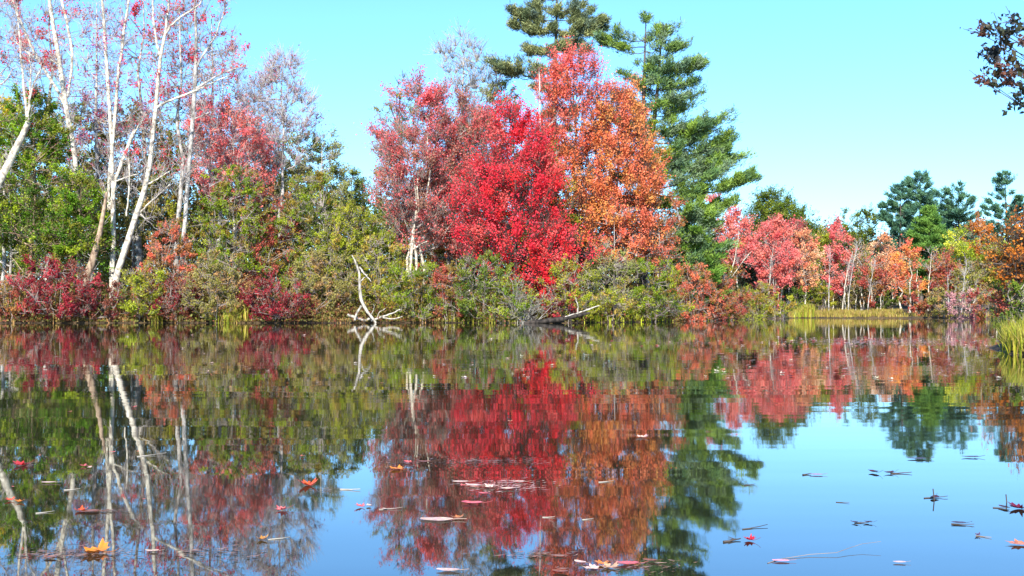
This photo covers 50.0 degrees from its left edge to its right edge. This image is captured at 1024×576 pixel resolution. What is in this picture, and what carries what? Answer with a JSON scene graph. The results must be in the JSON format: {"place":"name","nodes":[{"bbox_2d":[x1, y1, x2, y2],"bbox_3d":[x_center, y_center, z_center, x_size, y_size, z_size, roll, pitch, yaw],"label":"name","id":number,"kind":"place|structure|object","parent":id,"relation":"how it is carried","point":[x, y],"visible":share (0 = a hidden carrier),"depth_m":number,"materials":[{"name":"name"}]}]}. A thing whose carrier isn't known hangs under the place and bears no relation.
{"place":"outdoors","nodes":[
{"label":"outdoors","id":0,"kind":"place"},
{"bbox_2d":[0,318,1023,575],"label":"water","id":1,"kind":"structure","parent":0,"point":[240,442],"depth_m":5.57,"materials":[{"name":"blue liquid"}]},
{"bbox_2d":[1,336,993,574],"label":"floating debris","id":2,"kind":"object","parent":1,"relation":"on","point":[222,549],"visible":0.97,"depth_m":3.22,"materials":[{"name":"orange plant"}]},
{"bbox_2d":[0,303,1023,354],"bbox_3d":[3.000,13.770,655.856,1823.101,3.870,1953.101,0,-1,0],"label":"ground","id":3,"kind":"structure","parent":0,"point":[905,308],"depth_m":62.00,"materials":[{"name":"green plant"}]},
{"bbox_2d":[0,0,42,191],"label":"leafy tree","id":4,"kind":"object","parent":3,"relation":"on","point":[12,60],"visible":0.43,"depth_m":74.25,"materials":[{"name":"pink plant"}]},
{"bbox_2d":[0,274,54,320],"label":"shrub","id":5,"kind":"object","parent":3,"relation":"on","point":[16,295],"visible":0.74,"depth_m":60.52,"materials":[{"name":"red plant"}]},
{"bbox_2d":[0,148,58,287],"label":"leafy tree","id":6,"kind":"object","parent":3,"relation":"on","point":[11,251],"visible":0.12,"depth_m":79.98,"materials":[{"name":"green plant"}]},
{"bbox_2d":[0,0,60,195],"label":"birch tree","id":7,"kind":"object","parent":3,"relation":"on","point":[12,156],"visible":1,"depth_m":64.61,"materials":[{"name":"white plant"}]},
{"bbox_2d":[1,0,89,276],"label":"birch tree","id":8,"kind":"object","parent":3,"relation":"on","point":[64,96],"visible":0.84,"depth_m":66.24,"materials":[{"name":"white plant"}]},
{"bbox_2d":[0,0,107,280],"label":"leafy tree","id":9,"kind":"object","parent":3,"relation":"on","point":[47,31],"visible":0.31,"depth_m":76.04,"materials":[{"name":"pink plant"}]},
{"bbox_2d":[6,252,102,320],"bbox_3d":[-25.123,0.071,60.867,5.160,4.037,5.903,0,-1,0],"label":"shrub","id":10,"kind":"object","parent":3,"relation":"on","point":[50,275],"visible":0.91,"depth_m":60.06,"materials":[{"name":"red plant"}]},
{"bbox_2d":[0,82,110,296],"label":"leafy tree","id":11,"kind":"object","parent":3,"relation":"on","point":[49,153],"visible":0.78,"depth_m":66.01,"materials":[{"name":"green plant"}]},
{"bbox_2d":[15,88,135,286],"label":"leafy tree","id":12,"kind":"object","parent":3,"relation":"on","point":[76,117],"visible":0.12,"depth_m":76.91,"materials":[{"name":"green plant"}]},
{"bbox_2d":[37,165,120,287],"bbox_3d":[-25.432,-2.659,64.934,5.225,9.266,3.714,0,-1,0],"label":"leafy tree","id":13,"kind":"object","parent":3,"relation":"on","point":[61,231],"visible":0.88,"depth_m":64.57,"materials":[{"name":"green plant"}]},
{"bbox_2d":[43,0,146,287],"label":"leafy tree","id":14,"kind":"object","parent":3,"relation":"on","point":[95,129],"visible":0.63,"depth_m":73.04,"materials":[{"name":"pink plant"}]},
{"bbox_2d":[64,279,129,319],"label":"shrub","id":15,"kind":"object","parent":3,"relation":"on","point":[106,303],"visible":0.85,"depth_m":60.92,"materials":[{"name":"red plant"}]},
{"bbox_2d":[83,167,112,288],"bbox_3d":[-24.277,-2.528,64.239,1.831,9.315,1.363,0,-1,22],"label":"dead tree","id":16,"kind":"object","parent":3,"relation":"on","point":[91,265],"visible":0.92,"depth_m":63.96,"materials":[{"name":"beige wood"}]},
{"bbox_2d":[86,0,160,294],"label":"birch tree","id":17,"kind":"object","parent":3,"relation":"on","point":[112,179],"visible":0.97,"depth_m":65.34,"materials":[{"name":"white plant"}]},
{"bbox_2d":[76,98,182,294],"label":"leafy tree","id":18,"kind":"object","parent":3,"relation":"on","point":[130,262],"visible":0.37,"depth_m":75.56,"materials":[{"name":"green plant"}]},
{"bbox_2d":[90,0,194,283],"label":"leafy tree","id":19,"kind":"object","parent":3,"relation":"on","point":[134,11],"visible":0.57,"depth_m":74.97,"materials":[{"name":"pink plant"}]},
{"bbox_2d":[112,258,176,318],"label":"shrub","id":20,"kind":"object","parent":3,"relation":"on","point":[134,306],"visible":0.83,"depth_m":61.53,"materials":[{"name":"green plant"}]},
{"bbox_2d":[130,214,206,315],"bbox_3d":[-19.953,-1.126,63.926,4.788,6.450,3.536,0,-1,0],"label":"shrub","id":21,"kind":"object","parent":3,"relation":"on","point":[181,249],"visible":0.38,"depth_m":63.59,"materials":[{"name":"red plant"}]},
{"bbox_2d":[144,273,207,321],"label":"shrub","id":22,"kind":"object","parent":3,"relation":"on","point":[173,297],"visible":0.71,"depth_m":61.38,"materials":[{"name":"red plant"}]},
{"bbox_2d":[127,0,229,277],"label":"leafy tree","id":23,"kind":"object","parent":3,"relation":"on","point":[179,8],"visible":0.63,"depth_m":72.02,"materials":[{"name":"pink plant"}]},
{"bbox_2d":[109,0,248,310],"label":"birch tree","id":24,"kind":"object","parent":3,"relation":"on","point":[132,226],"visible":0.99,"depth_m":63.51,"materials":[{"name":"white plant"}]},
{"bbox_2d":[130,113,243,280],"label":"leafy tree","id":25,"kind":"object","parent":3,"relation":"on","point":[173,210],"visible":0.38,"depth_m":76.17,"materials":[{"name":"green plant"}]},
{"bbox_2d":[140,0,270,298],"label":"leafy tree","id":26,"kind":"object","parent":3,"relation":"on","point":[212,91],"visible":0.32,"depth_m":76.83,"materials":[{"name":"grey plant"}]},
{"bbox_2d":[170,0,257,282],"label":"birch tree","id":27,"kind":"object","parent":3,"relation":"on","point":[188,169],"visible":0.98,"depth_m":65.98,"materials":[{"name":"grey plant"}]},
{"bbox_2d":[174,249,256,321],"bbox_3d":[-16.561,-0.066,61.263,4.447,4.288,3.632,0,-1,0],"label":"shrub","id":28,"kind":"object","parent":3,"relation":"on","point":[212,269],"visible":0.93,"depth_m":60.76,"materials":[{"name":"green plant"}]},
{"bbox_2d":[169,33,268,267],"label":"leafy tree","id":29,"kind":"object","parent":3,"relation":"on","point":[199,149],"visible":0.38,"depth_m":72.89,"materials":[{"name":"red plant"}]},
{"bbox_2d":[178,89,279,282],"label":"leafy tree","id":30,"kind":"object","parent":3,"relation":"on","point":[220,143],"visible":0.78,"depth_m":69.33,"materials":[{"name":"red plant"}]},
{"bbox_2d":[178,162,284,305],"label":"shrub","id":31,"kind":"object","parent":3,"relation":"on","point":[222,188],"visible":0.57,"depth_m":65.19,"materials":[{"name":"green plant"}]},
{"bbox_2d":[189,136,289,293],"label":"leafy tree","id":32,"kind":"object","parent":3,"relation":"on","point":[230,216],"visible":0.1,"depth_m":79.11,"materials":[{"name":"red plant"}]},
{"bbox_2d":[225,66,298,253],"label":"leafy tree","id":33,"kind":"object","parent":3,"relation":"on","point":[259,156],"visible":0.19,"depth_m":79.09,"materials":[{"name":"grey plant"}]},
{"bbox_2d":[229,183,308,301],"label":"shrub","id":34,"kind":"object","parent":3,"relation":"on","point":[274,242],"visible":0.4,"depth_m":66.05,"materials":[{"name":"green plant"}]},
{"bbox_2d":[234,268,319,321],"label":"shrub","id":35,"kind":"object","parent":3,"relation":"on","point":[266,290],"visible":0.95,"depth_m":60.54,"materials":[{"name":"red plant"}]},
{"bbox_2d":[232,42,326,274],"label":"leafy tree","id":36,"kind":"object","parent":3,"relation":"on","point":[271,75],"visible":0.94,"depth_m":71.30,"materials":[{"name":"grey plant"}]},
{"bbox_2d":[249,128,360,273],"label":"leafy tree","id":37,"kind":"object","parent":3,"relation":"on","point":[315,147],"visible":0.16,"depth_m":78.66,"materials":[{"name":"green plant"}]},
{"bbox_2d":[263,168,356,309],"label":"shrub","id":38,"kind":"object","parent":3,"relation":"on","point":[295,253],"visible":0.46,"depth_m":65.79,"materials":[{"name":"green plant"}]},
{"bbox_2d":[283,246,357,317],"bbox_3d":[-10.822,-0.146,62.768,4.164,4.428,4.836,1,-1,-37],"label":"shrub","id":39,"kind":"object","parent":3,"relation":"on","point":[344,287],"visible":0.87,"depth_m":62.25,"materials":[{"name":"green plant"}]},
{"bbox_2d":[285,123,360,240],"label":"leafy tree","id":40,"kind":"object","parent":3,"relation":"on","point":[333,170],"visible":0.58,"depth_m":72.72,"materials":[{"name":"green plant"}]},
{"bbox_2d":[0,157,699,301],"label":"wood","id":41,"kind":"object","parent":3,"relation":"on","point":[161,201],"visible":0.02,"depth_m":94.43,"materials":[{"name":"green plant"}]},
{"bbox_2d":[303,193,396,311],"bbox_3d":[-9.702,-1.839,65.459,5.660,7.733,4.251,0,-1,0],"label":"shrub","id":42,"kind":"object","parent":3,"relation":"on","point":[343,210],"visible":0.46,"depth_m":64.86,"materials":[{"name":"green plant"}]},
{"bbox_2d":[327,163,384,272],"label":"leafy tree","id":43,"kind":"object","parent":3,"relation":"on","point":[359,197],"visible":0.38,"depth_m":75.66,"materials":[{"name":"green plant"}]},
{"bbox_2d":[340,229,408,314],"bbox_3d":[-7.714,-0.720,64.075,3.616,5.480,3.612,-1,-1,25],"label":"shrub","id":44,"kind":"object","parent":3,"relation":"on","point":[377,283],"visible":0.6,"depth_m":63.78,"materials":[{"name":"green plant"}]},
{"bbox_2d":[0,263,758,322],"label":"brush","id":45,"kind":"object","parent":3,"relation":"on","point":[198,318],"visible":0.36,"depth_m":62.19,"materials":[{"name":"green plant"}]},
{"bbox_2d":[0,300,765,322],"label":"bank grass","id":46,"kind":"structure","parent":3,"relation":"on","point":[226,317],"depth_m":61.15,"materials":[{"name":"green plant"}]},
{"bbox_2d":[370,70,433,282],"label":"leafy tree","id":47,"kind":"object","parent":3,"relation":"on","point":[398,114],"visible":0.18,"depth_m":72.67,"materials":[{"name":"red plant"}]},
{"bbox_2d":[353,62,480,311],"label":"leafy tree","id":48,"kind":"object","parent":3,"relation":"on","point":[390,146],"visible":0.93,"depth_m":67.23,"materials":[{"name":"red plant"}]},
{"bbox_2d":[381,259,452,322],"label":"shrub","id":49,"kind":"object","parent":3,"relation":"on","point":[410,283],"visible":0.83,"depth_m":62.25,"materials":[{"name":"green plant"}]},
{"bbox_2d":[427,259,473,322],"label":"shrub","id":50,"kind":"object","parent":3,"relation":"on","point":[450,271],"visible":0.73,"depth_m":61.94,"materials":[{"name":"red plant"}]},
{"bbox_2d":[404,168,505,281],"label":"leafy tree","id":51,"kind":"object","parent":3,"relation":"on","point":[437,252],"visible":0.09,"depth_m":83.63,"materials":[{"name":"red plant"}]},
{"bbox_2d":[403,85,515,294],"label":"leafy tree","id":52,"kind":"object","parent":3,"relation":"on","point":[464,105],"visible":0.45,"depth_m":68.47,"materials":[{"name":"red plant"}]},
{"bbox_2d":[422,16,509,287],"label":"leafy tree","id":53,"kind":"object","parent":3,"relation":"on","point":[473,84],"visible":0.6,"depth_m":79.63,"materials":[{"name":"grey plant"}]},
{"bbox_2d":[442,249,525,321],"bbox_3d":[-1.541,-0.026,62.102,4.842,4.510,3.661,0,-1,0],"label":"shrub","id":54,"kind":"object","parent":3,"relation":"on","point":[484,288],"visible":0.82,"depth_m":61.55,"materials":[{"name":"green plant"}]},
{"bbox_2d":[448,73,529,295],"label":"leafy tree","id":55,"kind":"object","parent":3,"relation":"on","point":[504,84],"visible":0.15,"depth_m":78.99,"materials":[{"name":"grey plant"}]},
{"bbox_2d":[488,275,538,321],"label":"shrub","id":56,"kind":"object","parent":3,"relation":"on","point":[505,301],"visible":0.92,"depth_m":60.95,"materials":[{"name":"green plant"}]},
{"bbox_2d":[475,273,565,322],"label":"bare bush","id":57,"kind":"object","parent":3,"relation":"on","point":[531,310],"visible":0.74,"depth_m":61.02,"materials":[{"name":"grey plant"}]},
{"bbox_2d":[439,84,611,306],"bbox_3d":[0.311,-5.225,65.431,9.162,14.544,8.385,-1,-2,42],"label":"leafy tree","id":58,"kind":"object","parent":3,"relation":"on","point":[532,154],"visible":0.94,"depth_m":64.58,"materials":[{"name":"red plant"}]},
{"bbox_2d":[478,0,611,284],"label":"pine tree","id":59,"kind":"object","parent":3,"relation":"on","point":[531,17],"visible":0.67,"depth_m":77.70,"materials":[{"name":"green plant"}]},
{"bbox_2d":[516,206,581,317],"bbox_3d":[2.212,-1.529,63.912,4.023,7.182,3.448,0,-1,0],"label":"leafy tree","id":60,"kind":"object","parent":3,"relation":"on","point":[548,257],"visible":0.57,"depth_m":63.47,"materials":[{"name":"red plant"}]},
{"bbox_2d":[523,139,583,316],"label":"leafy tree","id":61,"kind":"object","parent":3,"relation":"on","point":[573,219],"visible":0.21,"depth_m":68.39,"materials":[{"name":"orange plant"}]},
{"bbox_2d":[541,277,582,322],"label":"shrub","id":62,"kind":"object","parent":3,"relation":"on","point":[570,307],"visible":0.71,"depth_m":61.92,"materials":[{"name":"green plant"}]},
{"bbox_2d":[535,254,608,321],"bbox_3d":[3.456,0.061,62.650,3.946,4.064,3.277,0,-1,-18],"label":"shrub","id":63,"kind":"object","parent":3,"relation":"on","point":[557,269],"visible":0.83,"depth_m":62.22,"materials":[{"name":"green plant"}]},
{"bbox_2d":[503,34,655,292],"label":"leafy tree","id":64,"kind":"object","parent":3,"relation":"on","point":[564,90],"visible":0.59,"depth_m":69.03,"materials":[{"name":"orange plant"}]},
{"bbox_2d":[581,237,644,315],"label":"shrub","id":65,"kind":"object","parent":3,"relation":"on","point":[613,269],"visible":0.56,"depth_m":65.56,"materials":[{"name":"green plant"}]},
{"bbox_2d":[591,287,640,320],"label":"shrub","id":66,"kind":"object","parent":3,"relation":"on","point":[614,299],"visible":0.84,"depth_m":63.35,"materials":[{"name":"green plant"}]},
{"bbox_2d":[591,201,648,288],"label":"leafy tree","id":67,"kind":"object","parent":3,"relation":"on","point":[609,217],"visible":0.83,"depth_m":67.29,"materials":[{"name":"orange plant"}]},
{"bbox_2d":[563,70,682,285],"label":"leafy tree","id":68,"kind":"object","parent":3,"relation":"on","point":[651,181],"visible":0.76,"depth_m":68.78,"materials":[{"name":"orange plant"}]},
{"bbox_2d":[614,257,694,321],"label":"shrub","id":69,"kind":"object","parent":3,"relation":"on","point":[660,295],"visible":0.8,"depth_m":65.50,"materials":[{"name":"green plant"}]},
{"bbox_2d":[632,115,679,306],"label":"leafy tree","id":70,"kind":"object","parent":3,"relation":"on","point":[667,151],"visible":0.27,"depth_m":72.43,"materials":[{"name":"orange plant"}]},
{"bbox_2d":[630,175,688,306],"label":"leafy tree","id":71,"kind":"object","parent":3,"relation":"on","point":[662,254],"visible":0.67,"depth_m":69.82,"materials":[{"name":"orange plant"}]},
{"bbox_2d":[591,10,764,285],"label":"pine tree","id":72,"kind":"object","parent":3,"relation":"on","point":[715,160],"visible":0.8,"depth_m":75.07,"materials":[{"name":"green plant"}]},
{"bbox_2d":[667,260,724,320],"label":"shrub","id":73,"kind":"object","parent":3,"relation":"on","point":[689,287],"visible":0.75,"depth_m":70.66,"materials":[{"name":"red plant"}]},
{"bbox_2d":[665,181,733,314],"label":"pine tree","id":74,"kind":"object","parent":3,"relation":"on","point":[717,271],"visible":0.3,"depth_m":75.13,"materials":[{"name":"green plant"}]},
{"bbox_2d":[695,276,756,320],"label":"shrub","id":75,"kind":"object","parent":3,"relation":"on","point":[728,304],"visible":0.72,"depth_m":76.47,"materials":[{"name":"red plant"}]},
{"bbox_2d":[718,201,763,290],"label":"leafy tree","id":76,"kind":"object","parent":3,"relation":"on","point":[747,239],"visible":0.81,"depth_m":91.64,"materials":[{"name":"red plant"}]},
{"bbox_2d":[727,280,775,319],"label":"shrub","id":77,"kind":"object","parent":3,"relation":"on","point":[761,298],"visible":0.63,"depth_m":83.62,"materials":[{"name":"green plant"}]},
{"bbox_2d":[736,185,808,283],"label":"leafy tree","id":78,"kind":"object","parent":3,"relation":"on","point":[766,206],"visible":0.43,"depth_m":131.10,"materials":[{"name":"green plant"}]},
{"bbox_2d":[742,212,808,313],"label":"leafy tree","id":79,"kind":"object","parent":3,"relation":"on","point":[780,269],"visible":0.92,"depth_m":105.27,"materials":[{"name":"red plant"}]},
{"bbox_2d":[784,227,827,303],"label":"leafy tree","id":80,"kind":"object","parent":3,"relation":"on","point":[812,247],"visible":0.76,"depth_m":109.50,"materials":[{"name":"orange plant"}]},
{"bbox_2d":[806,222,845,307],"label":"leafy tree","id":81,"kind":"object","parent":3,"relation":"on","point":[825,240],"visible":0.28,"depth_m":115.78,"materials":[{"name":"plant"}]},
{"bbox_2d":[820,212,858,308],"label":"leafy tree","id":82,"kind":"object","parent":3,"relation":"on","point":[833,235],"visible":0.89,"depth_m":112.88,"materials":[{"name":"red plant"}]},
{"bbox_2d":[836,237,872,309],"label":"leafy tree","id":83,"kind":"object","parent":3,"relation":"on","point":[861,273],"visible":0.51,"depth_m":114.02,"materials":[{"name":"grey plant"}]},
{"bbox_2d":[705,214,1022,305],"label":"wood","id":84,"kind":"object","parent":3,"relation":"on","point":[752,279],"visible":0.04,"depth_m":143.49,"materials":[{"name":"red plant"}]},
{"bbox_2d":[849,202,884,304],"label":"leafy tree","id":85,"kind":"object","parent":3,"relation":"on","point":[870,231],"visible":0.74,"depth_m":138.89,"materials":[{"name":"green plant"}]},
{"bbox_2d":[852,253,891,308],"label":"leafy tree","id":86,"kind":"object","parent":3,"relation":"on","point":[877,276],"visible":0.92,"depth_m":111.64,"materials":[{"name":"red plant"}]},
{"bbox_2d":[855,231,901,308],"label":"leafy tree","id":87,"kind":"object","parent":3,"relation":"on","point":[877,244],"visible":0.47,"depth_m":116.58,"materials":[{"name":"orange plant"}]},
{"bbox_2d":[787,302,989,318],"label":"meadow grass","id":88,"kind":"structure","parent":3,"relation":"on","point":[806,311],"depth_m":99.44,"materials":[{"name":"yellow plant"}]},
{"bbox_2d":[870,181,922,306],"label":"pine tree","id":89,"kind":"object","parent":3,"relation":"on","point":[888,218],"visible":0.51,"depth_m":133.80,"materials":[{"name":"green plant"}]},
{"bbox_2d":[883,234,932,312],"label":"leafy tree","id":90,"kind":"object","parent":3,"relation":"on","point":[895,270],"visible":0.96,"depth_m":107.92,"materials":[{"name":"orange plant"}]},
{"bbox_2d":[898,281,934,315],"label":"shrub","id":91,"kind":"object","parent":3,"relation":"on","point":[920,306],"visible":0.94,"depth_m":97.73,"materials":[{"name":"orange plant"}]},
{"bbox_2d":[894,168,953,301],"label":"pine tree","id":92,"kind":"object","parent":3,"relation":"on","point":[923,177],"visible":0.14,"depth_m":135.44,"materials":[{"name":"green plant"}]},
{"bbox_2d":[909,202,954,308],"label":"pine tree","id":93,"kind":"object","parent":3,"relation":"on","point":[926,217],"visible":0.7,"depth_m":119.40,"materials":[{"name":"green plant"}]},
{"bbox_2d":[919,246,964,304],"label":"leafy tree","id":94,"kind":"object","parent":3,"relation":"on","point":[942,273],"visible":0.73,"depth_m":111.48,"materials":[{"name":"red plant"}]},
{"bbox_2d":[925,287,959,318],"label":"shrub","id":95,"kind":"object","parent":3,"relation":"on","point":[938,313],"visible":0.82,"depth_m":94.64,"materials":[{"name":"green plant"}]},
{"bbox_2d":[933,223,985,308],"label":"leafy tree","id":96,"kind":"object","parent":3,"relation":"on","point":[960,247],"visible":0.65,"depth_m":113.82,"materials":[{"name":"yellow plant"}]},
{"bbox_2d":[939,179,986,302],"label":"pine tree","id":97,"kind":"object","parent":3,"relation":"on","point":[957,214],"visible":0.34,"depth_m":137.14,"materials":[{"name":"green plant"}]},
{"bbox_2d":[945,286,980,318],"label":"shrub","id":98,"kind":"object","parent":3,"relation":"on","point":[966,301],"visible":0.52,"depth_m":91.84,"materials":[{"name":"pink plant"}]},
{"bbox_2d":[948,257,993,310],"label":"leafy tree","id":99,"kind":"object","parent":3,"relation":"on","point":[972,278],"visible":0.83,"depth_m":109.92,"materials":[{"name":"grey plant"}]},
{"bbox_2d":[958,209,998,297],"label":"leafy tree","id":100,"kind":"object","parent":3,"relation":"on","point":[977,227],"visible":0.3,"depth_m":116.02,"materials":[{"name":"orange plant"}]},
{"bbox_2d":[960,7,1023,115],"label":"oak tree","id":101,"kind":"object","parent":3,"relation":"on","point":[993,53],"visible":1,"depth_m":11.41,"materials":[{"name":"brown plant"}]},
{"bbox_2d":[967,204,1023,304],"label":"leafy tree","id":102,"kind":"object","parent":3,"relation":"on","point":[1008,253],"visible":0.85,"depth_m":27.45,"materials":[{"name":"orange plant"}]},
{"bbox_2d":[977,169,1023,288],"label":"pine tree","id":103,"kind":"object","parent":3,"relation":"on","point":[998,210],"visible":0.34,"depth_m":141.89,"materials":[{"name":"green plant"}]},
{"bbox_2d":[992,309,1023,354],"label":"reeds","id":104,"kind":"object","parent":3,"relation":"on","point":[1012,336],"visible":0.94,"depth_m":17.76,"materials":[{"name":"green plant"}]},
{"bbox_2d":[1001,279,1023,321],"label":"shrub","id":105,"kind":"object","parent":3,"relation":"on","point":[1018,289],"visible":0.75,"depth_m":24.08,"materials":[{"name":"green plant"}]},
{"bbox_2d":[0,0,1023,298],"label":"sky","id":106,"kind":"structure","parent":0,"point":[838,102],"materials":[{"name":"blue"}]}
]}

